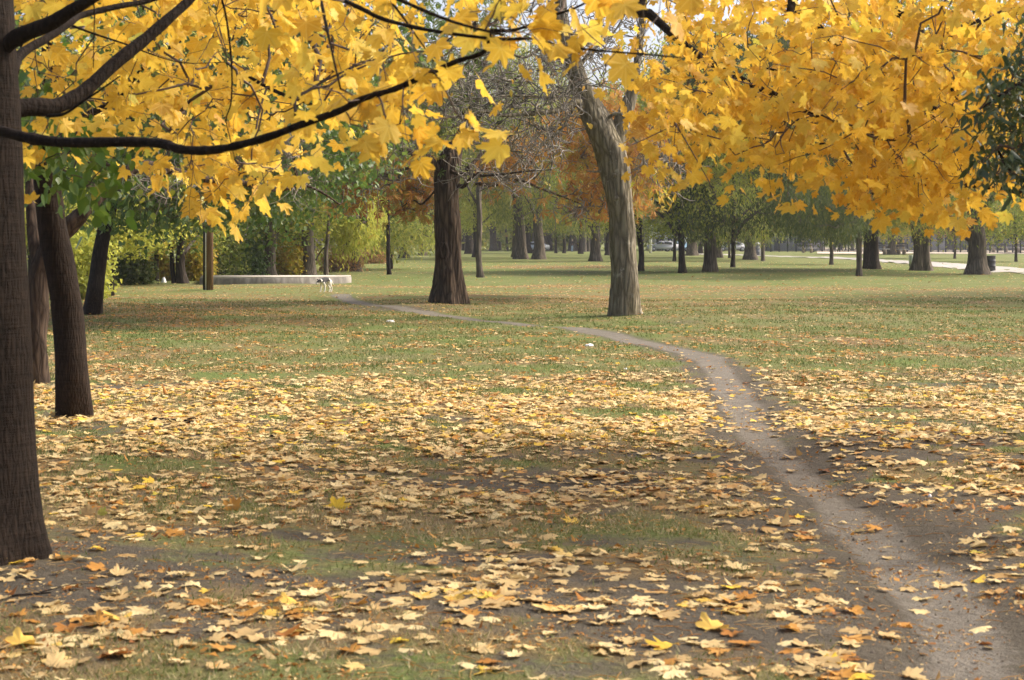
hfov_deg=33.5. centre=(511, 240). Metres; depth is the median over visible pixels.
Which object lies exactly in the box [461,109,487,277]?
bare tree
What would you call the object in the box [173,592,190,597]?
fallen leaf
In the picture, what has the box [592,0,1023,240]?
maple tree
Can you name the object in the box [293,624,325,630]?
fallen leaf
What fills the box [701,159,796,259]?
park tree
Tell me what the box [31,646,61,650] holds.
fallen leaf
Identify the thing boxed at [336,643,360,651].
fallen leaf
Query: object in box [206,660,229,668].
fallen leaf
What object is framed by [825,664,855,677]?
fallen leaf
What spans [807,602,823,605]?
fallen leaf
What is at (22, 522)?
maple tree
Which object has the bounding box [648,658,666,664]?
fallen leaf
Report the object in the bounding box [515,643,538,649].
fallen leaf
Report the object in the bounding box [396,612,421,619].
fallen leaf
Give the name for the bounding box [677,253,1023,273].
path
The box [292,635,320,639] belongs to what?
fallen leaf
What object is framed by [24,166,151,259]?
park tree
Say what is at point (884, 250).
park bench
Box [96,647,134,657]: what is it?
fallen leaf
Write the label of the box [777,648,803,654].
fallen leaf
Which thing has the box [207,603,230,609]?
fallen leaf
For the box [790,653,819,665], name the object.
fallen leaf
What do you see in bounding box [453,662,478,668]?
fallen leaf
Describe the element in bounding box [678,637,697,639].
fallen leaf
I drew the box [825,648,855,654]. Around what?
fallen leaf
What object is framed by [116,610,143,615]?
fallen leaf
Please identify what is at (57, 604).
fallen leaf
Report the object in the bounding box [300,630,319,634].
fallen leaf
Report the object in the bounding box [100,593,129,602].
fallen leaf
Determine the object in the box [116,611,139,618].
fallen leaf
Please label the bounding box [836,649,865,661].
fallen leaf
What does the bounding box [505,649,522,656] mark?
fallen leaf
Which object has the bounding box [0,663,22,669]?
fallen leaf
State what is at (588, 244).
park tree
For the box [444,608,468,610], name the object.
fallen leaf
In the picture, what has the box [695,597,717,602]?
fallen leaf
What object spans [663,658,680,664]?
fallen leaf
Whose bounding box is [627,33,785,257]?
park tree
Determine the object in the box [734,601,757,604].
fallen leaf
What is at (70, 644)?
fallen leaf
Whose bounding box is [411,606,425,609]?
fallen leaf
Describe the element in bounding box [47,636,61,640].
fallen leaf
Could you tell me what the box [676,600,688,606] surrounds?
fallen leaf
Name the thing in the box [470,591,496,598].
fallen leaf
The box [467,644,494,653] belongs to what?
fallen leaf
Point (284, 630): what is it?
fallen leaf
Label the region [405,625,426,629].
fallen leaf
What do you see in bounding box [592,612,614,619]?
fallen leaf
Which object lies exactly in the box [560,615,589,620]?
fallen leaf
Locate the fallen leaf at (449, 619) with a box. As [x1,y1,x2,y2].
[439,617,461,622]
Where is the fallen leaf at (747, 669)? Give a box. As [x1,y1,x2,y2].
[737,665,756,673]
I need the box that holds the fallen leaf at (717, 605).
[704,603,729,606]
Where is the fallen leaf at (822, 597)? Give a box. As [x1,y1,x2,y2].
[815,593,835,602]
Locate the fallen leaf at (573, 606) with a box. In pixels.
[565,604,583,608]
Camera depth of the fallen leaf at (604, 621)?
6.98 m
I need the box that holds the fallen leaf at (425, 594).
[409,590,431,598]
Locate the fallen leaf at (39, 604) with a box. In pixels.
[31,599,64,606]
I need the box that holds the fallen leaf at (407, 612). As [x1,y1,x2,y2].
[402,610,420,614]
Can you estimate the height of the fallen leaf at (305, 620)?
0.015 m
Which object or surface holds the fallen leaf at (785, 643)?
on the ground at (812, 268)
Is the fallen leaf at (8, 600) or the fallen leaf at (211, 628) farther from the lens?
the fallen leaf at (8, 600)
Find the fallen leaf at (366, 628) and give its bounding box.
[353,624,382,631]
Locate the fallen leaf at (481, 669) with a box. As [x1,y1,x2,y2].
[474,665,495,674]
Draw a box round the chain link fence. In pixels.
[765,221,1023,252]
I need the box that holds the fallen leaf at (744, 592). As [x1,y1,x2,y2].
[732,590,757,598]
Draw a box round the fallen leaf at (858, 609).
[843,605,863,614]
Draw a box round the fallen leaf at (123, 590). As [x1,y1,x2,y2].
[102,586,135,594]
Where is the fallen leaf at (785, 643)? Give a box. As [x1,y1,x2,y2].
[775,640,800,645]
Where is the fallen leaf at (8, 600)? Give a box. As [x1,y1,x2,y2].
[7,597,24,601]
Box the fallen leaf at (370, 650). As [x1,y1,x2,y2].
[354,646,392,655]
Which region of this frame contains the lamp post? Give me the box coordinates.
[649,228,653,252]
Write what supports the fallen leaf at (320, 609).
on the ground at (812, 268)
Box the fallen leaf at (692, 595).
[683,594,697,597]
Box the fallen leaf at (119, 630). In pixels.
[110,628,128,637]
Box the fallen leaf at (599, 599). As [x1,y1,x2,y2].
[583,595,609,602]
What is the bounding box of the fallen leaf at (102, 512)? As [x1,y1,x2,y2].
[98,506,107,515]
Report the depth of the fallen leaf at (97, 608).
7.17 m
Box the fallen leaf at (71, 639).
[62,637,83,642]
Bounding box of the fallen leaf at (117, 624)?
[92,622,126,632]
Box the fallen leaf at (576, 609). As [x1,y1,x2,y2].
[555,607,582,614]
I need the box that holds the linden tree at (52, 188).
[14,0,167,418]
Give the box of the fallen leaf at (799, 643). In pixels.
[790,638,822,646]
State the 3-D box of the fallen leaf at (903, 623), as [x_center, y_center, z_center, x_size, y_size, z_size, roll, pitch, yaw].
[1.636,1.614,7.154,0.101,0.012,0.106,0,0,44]
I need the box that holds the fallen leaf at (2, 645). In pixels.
[0,642,10,647]
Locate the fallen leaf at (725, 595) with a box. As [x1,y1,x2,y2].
[707,593,738,600]
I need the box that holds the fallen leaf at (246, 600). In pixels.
[237,598,264,607]
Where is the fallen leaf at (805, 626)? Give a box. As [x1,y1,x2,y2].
[791,623,815,630]
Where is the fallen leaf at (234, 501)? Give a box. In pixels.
[223,496,241,510]
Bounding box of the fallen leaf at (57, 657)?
[44,650,73,668]
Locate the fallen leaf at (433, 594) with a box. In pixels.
[409,590,438,599]
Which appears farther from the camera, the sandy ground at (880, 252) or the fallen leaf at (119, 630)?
the sandy ground at (880, 252)
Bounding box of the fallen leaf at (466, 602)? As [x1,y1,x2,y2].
[439,597,477,606]
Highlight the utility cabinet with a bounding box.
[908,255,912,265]
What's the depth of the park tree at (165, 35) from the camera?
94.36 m
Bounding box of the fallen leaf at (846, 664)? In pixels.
[839,659,860,670]
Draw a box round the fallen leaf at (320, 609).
[317,605,350,613]
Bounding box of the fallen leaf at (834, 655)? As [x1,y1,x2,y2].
[824,652,842,664]
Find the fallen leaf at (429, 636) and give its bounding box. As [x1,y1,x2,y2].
[412,633,434,639]
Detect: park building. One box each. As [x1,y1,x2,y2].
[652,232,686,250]
[767,227,823,250]
[879,230,944,249]
[956,235,1021,249]
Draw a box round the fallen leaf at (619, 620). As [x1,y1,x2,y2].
[610,618,630,622]
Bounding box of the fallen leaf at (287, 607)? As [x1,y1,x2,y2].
[281,604,308,609]
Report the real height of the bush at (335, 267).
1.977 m
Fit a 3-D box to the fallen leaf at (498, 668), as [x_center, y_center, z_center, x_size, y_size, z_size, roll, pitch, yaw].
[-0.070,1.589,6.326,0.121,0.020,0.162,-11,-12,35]
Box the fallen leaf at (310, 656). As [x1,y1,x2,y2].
[301,653,319,659]
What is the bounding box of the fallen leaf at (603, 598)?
[600,597,623,603]
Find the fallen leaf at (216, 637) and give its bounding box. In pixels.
[205,631,227,642]
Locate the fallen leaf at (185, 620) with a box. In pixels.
[172,617,194,622]
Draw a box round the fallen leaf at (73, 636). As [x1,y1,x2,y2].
[63,634,81,642]
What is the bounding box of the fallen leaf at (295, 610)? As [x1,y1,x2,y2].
[284,608,300,613]
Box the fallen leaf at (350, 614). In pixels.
[337,612,356,616]
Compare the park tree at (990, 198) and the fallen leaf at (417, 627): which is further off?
the park tree at (990, 198)
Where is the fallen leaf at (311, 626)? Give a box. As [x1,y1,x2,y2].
[297,623,319,631]
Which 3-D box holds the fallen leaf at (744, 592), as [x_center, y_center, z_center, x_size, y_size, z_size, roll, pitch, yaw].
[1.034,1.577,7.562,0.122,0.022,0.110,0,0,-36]
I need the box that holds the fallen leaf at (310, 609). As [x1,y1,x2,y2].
[291,607,317,611]
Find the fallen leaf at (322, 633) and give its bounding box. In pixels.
[316,629,347,639]
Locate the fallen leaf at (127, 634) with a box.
[117,630,151,640]
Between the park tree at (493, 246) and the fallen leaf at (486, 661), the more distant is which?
the park tree at (493, 246)
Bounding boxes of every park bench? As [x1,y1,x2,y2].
[799,240,815,252]
[879,240,887,254]
[896,240,907,254]
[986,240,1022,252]
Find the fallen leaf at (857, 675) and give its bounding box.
[848,672,875,679]
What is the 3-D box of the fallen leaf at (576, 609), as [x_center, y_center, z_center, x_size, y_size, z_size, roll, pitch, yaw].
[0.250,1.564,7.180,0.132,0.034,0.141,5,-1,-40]
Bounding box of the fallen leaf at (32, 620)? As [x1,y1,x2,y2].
[21,619,41,622]
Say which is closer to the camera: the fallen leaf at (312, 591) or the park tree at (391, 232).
the fallen leaf at (312, 591)
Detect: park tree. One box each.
[15,0,243,166]
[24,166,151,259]
[24,169,66,271]
[25,185,204,295]
[60,0,282,256]
[122,206,224,280]
[127,113,250,283]
[188,81,379,274]
[221,96,319,274]
[264,145,386,270]
[277,194,390,274]
[315,15,471,250]
[315,114,433,271]
[365,155,434,268]
[378,73,482,255]
[395,155,461,257]
[407,46,486,255]
[432,107,528,230]
[451,103,513,256]
[459,204,512,250]
[460,202,489,253]
[462,33,572,258]
[462,60,558,256]
[474,35,595,259]
[487,106,532,252]
[518,80,644,260]
[531,196,575,252]
[531,230,568,250]
[544,207,578,252]
[545,188,605,253]
[550,227,590,250]
[556,60,714,270]
[565,217,604,251]
[569,228,587,251]
[571,188,609,254]
[583,11,770,272]
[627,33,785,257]
[635,203,720,260]
[648,18,828,271]
[655,222,699,255]
[684,159,795,266]
[695,218,744,257]
[698,238,703,253]
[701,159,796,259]
[716,166,801,260]
[756,84,966,268]
[770,101,877,275]
[772,141,955,268]
[781,179,887,264]
[826,0,1017,270]
[846,77,1023,274]
[862,210,937,254]
[904,204,1013,258]
[970,41,1023,203]
[985,194,1023,261]
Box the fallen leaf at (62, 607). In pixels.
[51,606,70,612]
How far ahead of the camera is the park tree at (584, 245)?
235.08 m
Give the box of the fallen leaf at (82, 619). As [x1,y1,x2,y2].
[69,615,93,622]
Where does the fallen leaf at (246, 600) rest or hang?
on the ground at (812, 268)
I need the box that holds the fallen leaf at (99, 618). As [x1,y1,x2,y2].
[85,609,109,626]
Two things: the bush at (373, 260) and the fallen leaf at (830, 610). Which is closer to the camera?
the fallen leaf at (830, 610)
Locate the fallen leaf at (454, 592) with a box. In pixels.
[444,589,469,594]
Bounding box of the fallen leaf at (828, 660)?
[807,652,842,667]
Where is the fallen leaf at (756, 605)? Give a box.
[744,603,764,606]
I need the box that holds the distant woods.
[226,198,1023,250]
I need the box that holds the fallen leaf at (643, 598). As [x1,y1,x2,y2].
[632,595,654,601]
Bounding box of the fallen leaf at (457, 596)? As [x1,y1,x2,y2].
[444,589,468,599]
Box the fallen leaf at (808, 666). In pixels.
[794,660,832,670]
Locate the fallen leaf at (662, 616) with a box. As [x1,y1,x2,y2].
[655,613,678,618]
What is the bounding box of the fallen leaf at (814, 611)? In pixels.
[792,604,829,614]
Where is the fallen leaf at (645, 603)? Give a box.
[632,602,651,606]
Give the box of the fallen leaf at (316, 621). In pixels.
[301,614,329,624]
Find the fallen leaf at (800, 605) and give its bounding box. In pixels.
[793,604,811,607]
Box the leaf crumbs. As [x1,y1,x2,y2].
[0,342,1023,679]
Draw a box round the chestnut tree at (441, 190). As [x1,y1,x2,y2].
[274,0,683,303]
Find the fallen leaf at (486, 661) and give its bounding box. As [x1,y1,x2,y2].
[474,658,502,663]
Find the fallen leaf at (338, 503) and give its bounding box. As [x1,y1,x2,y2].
[328,495,350,509]
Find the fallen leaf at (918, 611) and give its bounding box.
[911,608,929,613]
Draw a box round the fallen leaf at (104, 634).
[82,631,111,639]
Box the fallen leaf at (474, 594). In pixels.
[471,592,486,597]
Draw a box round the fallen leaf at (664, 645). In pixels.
[645,636,678,649]
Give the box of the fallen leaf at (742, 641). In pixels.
[727,638,759,644]
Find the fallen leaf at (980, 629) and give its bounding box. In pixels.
[967,626,991,632]
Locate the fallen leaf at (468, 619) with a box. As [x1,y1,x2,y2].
[451,614,478,626]
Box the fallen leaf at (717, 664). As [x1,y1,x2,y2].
[712,662,729,666]
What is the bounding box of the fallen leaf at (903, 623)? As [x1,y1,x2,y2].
[897,622,916,627]
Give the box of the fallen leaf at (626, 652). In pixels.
[604,646,635,655]
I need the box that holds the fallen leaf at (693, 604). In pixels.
[681,600,699,607]
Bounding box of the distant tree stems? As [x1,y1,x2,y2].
[143,207,1023,250]
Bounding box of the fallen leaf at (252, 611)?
[229,606,261,615]
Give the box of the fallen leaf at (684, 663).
[675,661,693,666]
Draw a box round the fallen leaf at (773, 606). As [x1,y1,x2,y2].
[762,602,786,609]
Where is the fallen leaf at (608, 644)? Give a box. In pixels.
[587,642,621,647]
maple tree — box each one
[0,0,752,565]
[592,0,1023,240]
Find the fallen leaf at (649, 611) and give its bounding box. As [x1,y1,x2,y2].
[643,608,674,613]
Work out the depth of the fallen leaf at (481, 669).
6.30 m
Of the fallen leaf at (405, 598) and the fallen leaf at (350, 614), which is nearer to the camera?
the fallen leaf at (350, 614)
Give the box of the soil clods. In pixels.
[0,433,1023,679]
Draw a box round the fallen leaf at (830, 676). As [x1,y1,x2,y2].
[816,672,841,679]
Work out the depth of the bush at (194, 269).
65.74 m
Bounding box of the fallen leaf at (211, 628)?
[203,625,222,631]
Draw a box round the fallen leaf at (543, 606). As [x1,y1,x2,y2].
[532,603,569,612]
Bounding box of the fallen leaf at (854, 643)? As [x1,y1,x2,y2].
[837,639,865,647]
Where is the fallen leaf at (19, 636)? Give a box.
[5,627,43,646]
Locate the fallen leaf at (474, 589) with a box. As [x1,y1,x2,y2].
[464,588,480,593]
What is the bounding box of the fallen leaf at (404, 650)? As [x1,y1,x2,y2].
[398,648,421,653]
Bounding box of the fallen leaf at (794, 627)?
[779,623,801,632]
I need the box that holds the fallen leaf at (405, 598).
[387,596,414,601]
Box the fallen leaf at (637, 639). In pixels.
[617,636,642,643]
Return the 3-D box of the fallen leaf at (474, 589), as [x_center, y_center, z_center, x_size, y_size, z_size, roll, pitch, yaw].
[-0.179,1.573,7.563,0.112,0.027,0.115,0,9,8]
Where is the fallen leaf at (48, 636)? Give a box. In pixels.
[36,631,61,637]
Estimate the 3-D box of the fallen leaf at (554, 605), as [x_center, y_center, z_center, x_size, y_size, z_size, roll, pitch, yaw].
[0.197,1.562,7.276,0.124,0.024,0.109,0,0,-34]
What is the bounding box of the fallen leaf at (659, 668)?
[648,664,679,672]
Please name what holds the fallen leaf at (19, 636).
on the ground at (812, 268)
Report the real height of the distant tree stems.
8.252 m
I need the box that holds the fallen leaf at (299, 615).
[284,613,307,617]
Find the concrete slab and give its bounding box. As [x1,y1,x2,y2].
[199,275,351,284]
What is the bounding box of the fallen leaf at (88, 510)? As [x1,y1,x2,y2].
[79,503,96,516]
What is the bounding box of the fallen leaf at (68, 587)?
[62,584,80,589]
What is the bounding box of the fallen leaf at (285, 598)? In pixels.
[279,592,304,603]
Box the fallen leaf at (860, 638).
[833,634,871,642]
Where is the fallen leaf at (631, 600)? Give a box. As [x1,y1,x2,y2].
[626,598,641,602]
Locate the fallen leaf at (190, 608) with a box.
[186,605,199,610]
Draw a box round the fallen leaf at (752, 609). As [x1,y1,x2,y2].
[733,606,759,613]
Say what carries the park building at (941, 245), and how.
on the ground at (812, 268)
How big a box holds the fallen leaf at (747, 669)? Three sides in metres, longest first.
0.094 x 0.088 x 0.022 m
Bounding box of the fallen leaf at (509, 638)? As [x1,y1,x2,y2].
[490,633,518,642]
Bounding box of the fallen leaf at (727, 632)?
[720,629,743,636]
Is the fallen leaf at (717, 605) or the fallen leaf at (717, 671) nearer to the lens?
the fallen leaf at (717, 671)
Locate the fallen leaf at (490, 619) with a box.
[478,617,499,622]
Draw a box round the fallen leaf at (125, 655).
[108,648,136,656]
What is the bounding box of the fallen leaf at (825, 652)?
[814,647,847,655]
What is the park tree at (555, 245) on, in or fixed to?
on the ground at (812, 268)
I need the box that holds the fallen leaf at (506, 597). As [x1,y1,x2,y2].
[489,596,515,601]
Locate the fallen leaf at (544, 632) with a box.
[542,630,561,634]
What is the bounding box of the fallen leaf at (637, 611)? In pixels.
[627,608,646,614]
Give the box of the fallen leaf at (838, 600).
[827,598,848,605]
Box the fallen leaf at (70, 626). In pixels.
[52,622,83,633]
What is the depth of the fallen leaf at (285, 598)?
7.36 m
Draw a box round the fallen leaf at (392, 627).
[373,622,404,631]
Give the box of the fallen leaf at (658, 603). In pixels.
[651,601,665,604]
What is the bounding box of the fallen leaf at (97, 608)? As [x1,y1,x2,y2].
[91,603,120,611]
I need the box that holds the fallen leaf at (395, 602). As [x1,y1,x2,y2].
[388,600,412,606]
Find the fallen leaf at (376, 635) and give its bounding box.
[365,634,383,638]
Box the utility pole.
[203,105,212,289]
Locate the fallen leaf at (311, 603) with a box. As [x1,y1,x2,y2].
[304,602,316,605]
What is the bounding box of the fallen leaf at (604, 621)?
[585,619,610,625]
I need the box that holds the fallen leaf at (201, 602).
[186,598,221,606]
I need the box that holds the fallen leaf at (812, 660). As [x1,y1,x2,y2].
[803,658,824,665]
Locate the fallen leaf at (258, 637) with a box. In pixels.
[248,633,282,642]
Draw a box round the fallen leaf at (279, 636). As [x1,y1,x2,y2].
[265,635,287,639]
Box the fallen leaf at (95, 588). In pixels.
[87,585,108,589]
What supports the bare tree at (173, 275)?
on the ground at (812, 268)
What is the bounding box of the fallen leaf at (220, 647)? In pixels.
[207,643,236,650]
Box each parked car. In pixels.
[531,242,549,250]
[646,241,677,250]
[662,242,686,251]
[722,241,744,250]
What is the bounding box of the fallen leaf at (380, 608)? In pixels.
[373,605,395,611]
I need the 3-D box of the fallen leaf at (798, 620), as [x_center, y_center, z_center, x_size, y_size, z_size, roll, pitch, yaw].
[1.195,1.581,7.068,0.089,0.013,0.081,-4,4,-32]
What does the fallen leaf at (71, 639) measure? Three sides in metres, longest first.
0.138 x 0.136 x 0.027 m
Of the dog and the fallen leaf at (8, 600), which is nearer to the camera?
the fallen leaf at (8, 600)
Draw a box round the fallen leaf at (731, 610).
[714,604,747,615]
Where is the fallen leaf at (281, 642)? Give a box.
[274,638,286,644]
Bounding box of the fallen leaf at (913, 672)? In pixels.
[902,667,928,679]
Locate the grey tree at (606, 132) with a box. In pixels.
[418,0,708,315]
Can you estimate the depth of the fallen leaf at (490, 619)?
7.01 m
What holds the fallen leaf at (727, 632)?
on the ground at (812, 268)
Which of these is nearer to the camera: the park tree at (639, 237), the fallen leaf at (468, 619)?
the fallen leaf at (468, 619)
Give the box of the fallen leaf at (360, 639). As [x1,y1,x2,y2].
[353,635,380,642]
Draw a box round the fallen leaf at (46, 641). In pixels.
[26,637,60,648]
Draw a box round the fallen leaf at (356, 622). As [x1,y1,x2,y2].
[340,619,369,631]
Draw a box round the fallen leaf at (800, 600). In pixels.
[793,598,816,603]
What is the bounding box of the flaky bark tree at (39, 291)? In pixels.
[15,0,343,383]
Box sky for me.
[15,0,1018,241]
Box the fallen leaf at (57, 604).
[46,601,69,609]
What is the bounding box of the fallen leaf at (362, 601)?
[348,597,367,604]
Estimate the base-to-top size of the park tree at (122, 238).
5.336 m
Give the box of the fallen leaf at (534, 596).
[526,594,550,601]
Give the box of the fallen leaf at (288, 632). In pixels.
[271,622,301,636]
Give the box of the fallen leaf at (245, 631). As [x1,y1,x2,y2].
[226,627,260,637]
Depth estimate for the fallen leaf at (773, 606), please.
7.35 m
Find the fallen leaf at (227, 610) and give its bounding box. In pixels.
[217,608,233,612]
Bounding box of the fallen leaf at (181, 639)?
[172,636,202,647]
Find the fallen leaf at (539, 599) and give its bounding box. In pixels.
[521,597,547,601]
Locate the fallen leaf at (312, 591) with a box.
[296,587,325,595]
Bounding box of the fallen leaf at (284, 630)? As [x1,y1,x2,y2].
[275,629,302,636]
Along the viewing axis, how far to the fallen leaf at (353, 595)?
7.49 m
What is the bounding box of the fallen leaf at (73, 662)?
[65,656,91,666]
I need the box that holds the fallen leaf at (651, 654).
[643,650,669,657]
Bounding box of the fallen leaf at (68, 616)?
[64,614,82,617]
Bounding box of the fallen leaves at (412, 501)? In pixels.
[0,261,1023,679]
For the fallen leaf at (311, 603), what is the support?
on the ground at (812, 268)
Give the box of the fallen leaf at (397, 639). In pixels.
[390,637,408,643]
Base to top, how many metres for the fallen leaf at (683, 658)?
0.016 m
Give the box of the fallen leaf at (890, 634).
[878,631,900,638]
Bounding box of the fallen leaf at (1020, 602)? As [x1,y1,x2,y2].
[1014,600,1023,603]
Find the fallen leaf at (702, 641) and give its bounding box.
[684,639,713,643]
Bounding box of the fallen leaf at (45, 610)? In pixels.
[38,607,61,613]
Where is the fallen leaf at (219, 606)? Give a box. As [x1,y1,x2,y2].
[201,605,220,610]
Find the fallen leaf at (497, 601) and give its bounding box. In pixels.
[478,597,508,608]
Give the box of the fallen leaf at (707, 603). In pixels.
[703,601,726,605]
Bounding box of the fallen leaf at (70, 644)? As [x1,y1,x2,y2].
[58,642,74,646]
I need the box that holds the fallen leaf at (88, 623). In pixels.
[78,620,115,625]
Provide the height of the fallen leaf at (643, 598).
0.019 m
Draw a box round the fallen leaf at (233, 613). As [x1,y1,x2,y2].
[222,608,239,615]
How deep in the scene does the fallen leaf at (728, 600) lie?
7.44 m
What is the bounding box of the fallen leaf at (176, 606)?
[162,602,185,609]
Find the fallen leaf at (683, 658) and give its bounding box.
[673,654,696,661]
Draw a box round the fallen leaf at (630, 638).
[613,635,635,641]
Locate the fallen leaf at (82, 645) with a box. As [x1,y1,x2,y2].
[77,643,91,647]
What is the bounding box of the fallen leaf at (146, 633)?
[140,630,163,635]
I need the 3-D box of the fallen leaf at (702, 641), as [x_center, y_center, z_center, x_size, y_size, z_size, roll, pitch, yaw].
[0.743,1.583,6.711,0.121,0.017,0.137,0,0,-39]
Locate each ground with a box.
[0,242,1023,679]
[817,247,1023,253]
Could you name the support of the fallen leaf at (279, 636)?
on the ground at (812, 268)
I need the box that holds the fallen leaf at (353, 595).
[342,592,368,598]
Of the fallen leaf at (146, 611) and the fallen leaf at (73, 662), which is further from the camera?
the fallen leaf at (146, 611)
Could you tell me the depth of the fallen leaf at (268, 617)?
7.08 m
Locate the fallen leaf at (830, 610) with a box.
[816,604,837,612]
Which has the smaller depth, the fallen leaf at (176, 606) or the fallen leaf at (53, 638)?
the fallen leaf at (53, 638)
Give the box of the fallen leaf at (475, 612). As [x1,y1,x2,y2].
[459,608,479,615]
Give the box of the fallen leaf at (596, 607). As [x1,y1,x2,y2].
[581,603,608,609]
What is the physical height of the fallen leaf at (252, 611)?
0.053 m
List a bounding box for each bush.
[70,228,122,298]
[115,248,159,284]
[143,252,175,280]
[175,237,218,280]
[213,221,251,274]
[228,228,279,274]
[264,237,308,274]
[315,244,368,271]
[360,243,394,263]
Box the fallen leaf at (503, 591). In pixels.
[493,584,521,595]
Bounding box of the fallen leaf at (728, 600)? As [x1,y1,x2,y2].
[719,595,745,602]
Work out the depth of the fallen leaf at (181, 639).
6.65 m
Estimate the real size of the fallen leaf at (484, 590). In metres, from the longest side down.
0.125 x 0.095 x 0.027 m
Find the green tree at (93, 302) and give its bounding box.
[16,0,446,314]
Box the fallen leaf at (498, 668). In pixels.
[483,664,510,669]
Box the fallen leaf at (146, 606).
[126,605,148,610]
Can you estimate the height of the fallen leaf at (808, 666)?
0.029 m
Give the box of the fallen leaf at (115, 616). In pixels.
[102,611,133,619]
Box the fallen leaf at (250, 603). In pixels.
[235,601,265,608]
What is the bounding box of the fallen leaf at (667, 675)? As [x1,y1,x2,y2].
[659,670,690,678]
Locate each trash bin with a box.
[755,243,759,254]
[987,255,995,270]
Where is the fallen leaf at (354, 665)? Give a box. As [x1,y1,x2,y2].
[343,662,369,670]
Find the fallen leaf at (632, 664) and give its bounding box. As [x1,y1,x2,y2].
[626,658,655,668]
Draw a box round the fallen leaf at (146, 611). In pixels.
[130,607,158,614]
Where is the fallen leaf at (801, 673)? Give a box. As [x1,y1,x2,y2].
[788,670,816,675]
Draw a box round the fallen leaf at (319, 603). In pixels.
[312,600,332,605]
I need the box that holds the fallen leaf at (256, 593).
[251,592,269,595]
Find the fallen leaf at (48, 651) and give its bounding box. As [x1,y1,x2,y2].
[36,645,60,656]
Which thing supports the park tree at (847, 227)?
on the ground at (812, 268)
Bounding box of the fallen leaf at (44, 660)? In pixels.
[39,656,71,664]
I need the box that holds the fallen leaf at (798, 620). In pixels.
[789,617,807,623]
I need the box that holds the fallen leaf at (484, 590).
[481,588,501,594]
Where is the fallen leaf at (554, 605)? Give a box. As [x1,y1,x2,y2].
[543,603,567,609]
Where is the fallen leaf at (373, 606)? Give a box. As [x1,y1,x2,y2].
[351,602,380,610]
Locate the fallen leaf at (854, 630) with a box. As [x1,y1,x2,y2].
[839,626,870,634]
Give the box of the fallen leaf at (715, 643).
[697,639,727,648]
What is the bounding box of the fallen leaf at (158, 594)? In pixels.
[148,590,171,596]
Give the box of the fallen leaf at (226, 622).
[217,619,239,626]
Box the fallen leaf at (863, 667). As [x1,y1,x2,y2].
[842,662,877,674]
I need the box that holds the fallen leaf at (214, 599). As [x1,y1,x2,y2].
[204,597,225,601]
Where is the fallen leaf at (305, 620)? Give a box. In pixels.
[296,616,315,622]
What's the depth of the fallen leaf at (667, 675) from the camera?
6.26 m
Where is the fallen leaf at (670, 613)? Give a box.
[658,610,680,617]
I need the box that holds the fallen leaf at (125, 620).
[107,615,131,626]
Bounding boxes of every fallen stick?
[10,583,89,596]
[152,417,201,422]
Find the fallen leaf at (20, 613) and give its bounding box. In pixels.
[7,607,27,615]
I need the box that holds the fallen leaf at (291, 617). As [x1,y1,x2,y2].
[287,614,311,619]
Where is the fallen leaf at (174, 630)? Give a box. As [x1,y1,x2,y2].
[150,628,190,632]
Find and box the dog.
[316,277,332,291]
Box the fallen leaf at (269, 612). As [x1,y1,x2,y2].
[258,609,280,615]
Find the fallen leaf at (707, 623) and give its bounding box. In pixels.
[695,612,736,631]
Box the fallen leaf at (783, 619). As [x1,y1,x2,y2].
[766,611,798,620]
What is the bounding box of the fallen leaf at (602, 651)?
[590,648,613,656]
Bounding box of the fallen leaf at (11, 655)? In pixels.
[5,651,30,658]
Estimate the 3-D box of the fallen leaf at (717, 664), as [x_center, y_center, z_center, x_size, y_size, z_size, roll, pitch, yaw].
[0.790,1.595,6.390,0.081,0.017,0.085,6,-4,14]
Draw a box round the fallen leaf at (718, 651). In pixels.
[709,648,729,655]
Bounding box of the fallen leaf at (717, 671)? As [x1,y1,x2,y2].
[697,663,730,677]
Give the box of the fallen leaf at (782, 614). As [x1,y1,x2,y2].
[772,610,790,617]
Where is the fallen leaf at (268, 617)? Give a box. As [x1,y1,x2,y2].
[253,615,276,619]
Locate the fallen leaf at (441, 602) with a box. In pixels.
[437,599,460,603]
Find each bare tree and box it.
[168,237,175,282]
[301,199,317,274]
[386,147,391,274]
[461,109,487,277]
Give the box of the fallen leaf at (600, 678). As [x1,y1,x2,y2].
[596,677,632,679]
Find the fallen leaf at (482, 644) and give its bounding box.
[470,642,486,649]
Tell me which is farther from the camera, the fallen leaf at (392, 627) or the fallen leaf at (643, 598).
the fallen leaf at (643, 598)
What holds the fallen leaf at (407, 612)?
on the ground at (812, 268)
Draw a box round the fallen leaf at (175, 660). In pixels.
[169,658,189,662]
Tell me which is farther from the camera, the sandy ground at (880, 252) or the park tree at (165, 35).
the sandy ground at (880, 252)
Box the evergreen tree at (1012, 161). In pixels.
[950,12,1023,211]
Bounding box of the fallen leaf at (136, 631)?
[128,627,148,634]
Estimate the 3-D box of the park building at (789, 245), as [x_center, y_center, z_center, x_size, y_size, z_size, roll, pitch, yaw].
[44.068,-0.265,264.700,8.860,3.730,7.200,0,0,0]
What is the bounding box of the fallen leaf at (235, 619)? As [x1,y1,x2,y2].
[233,618,254,622]
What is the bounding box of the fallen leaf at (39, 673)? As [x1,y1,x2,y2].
[31,671,51,676]
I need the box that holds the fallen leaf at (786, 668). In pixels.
[767,664,798,672]
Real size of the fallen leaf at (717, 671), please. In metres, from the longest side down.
0.141 x 0.128 x 0.020 m
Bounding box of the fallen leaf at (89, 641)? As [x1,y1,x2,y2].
[81,637,104,647]

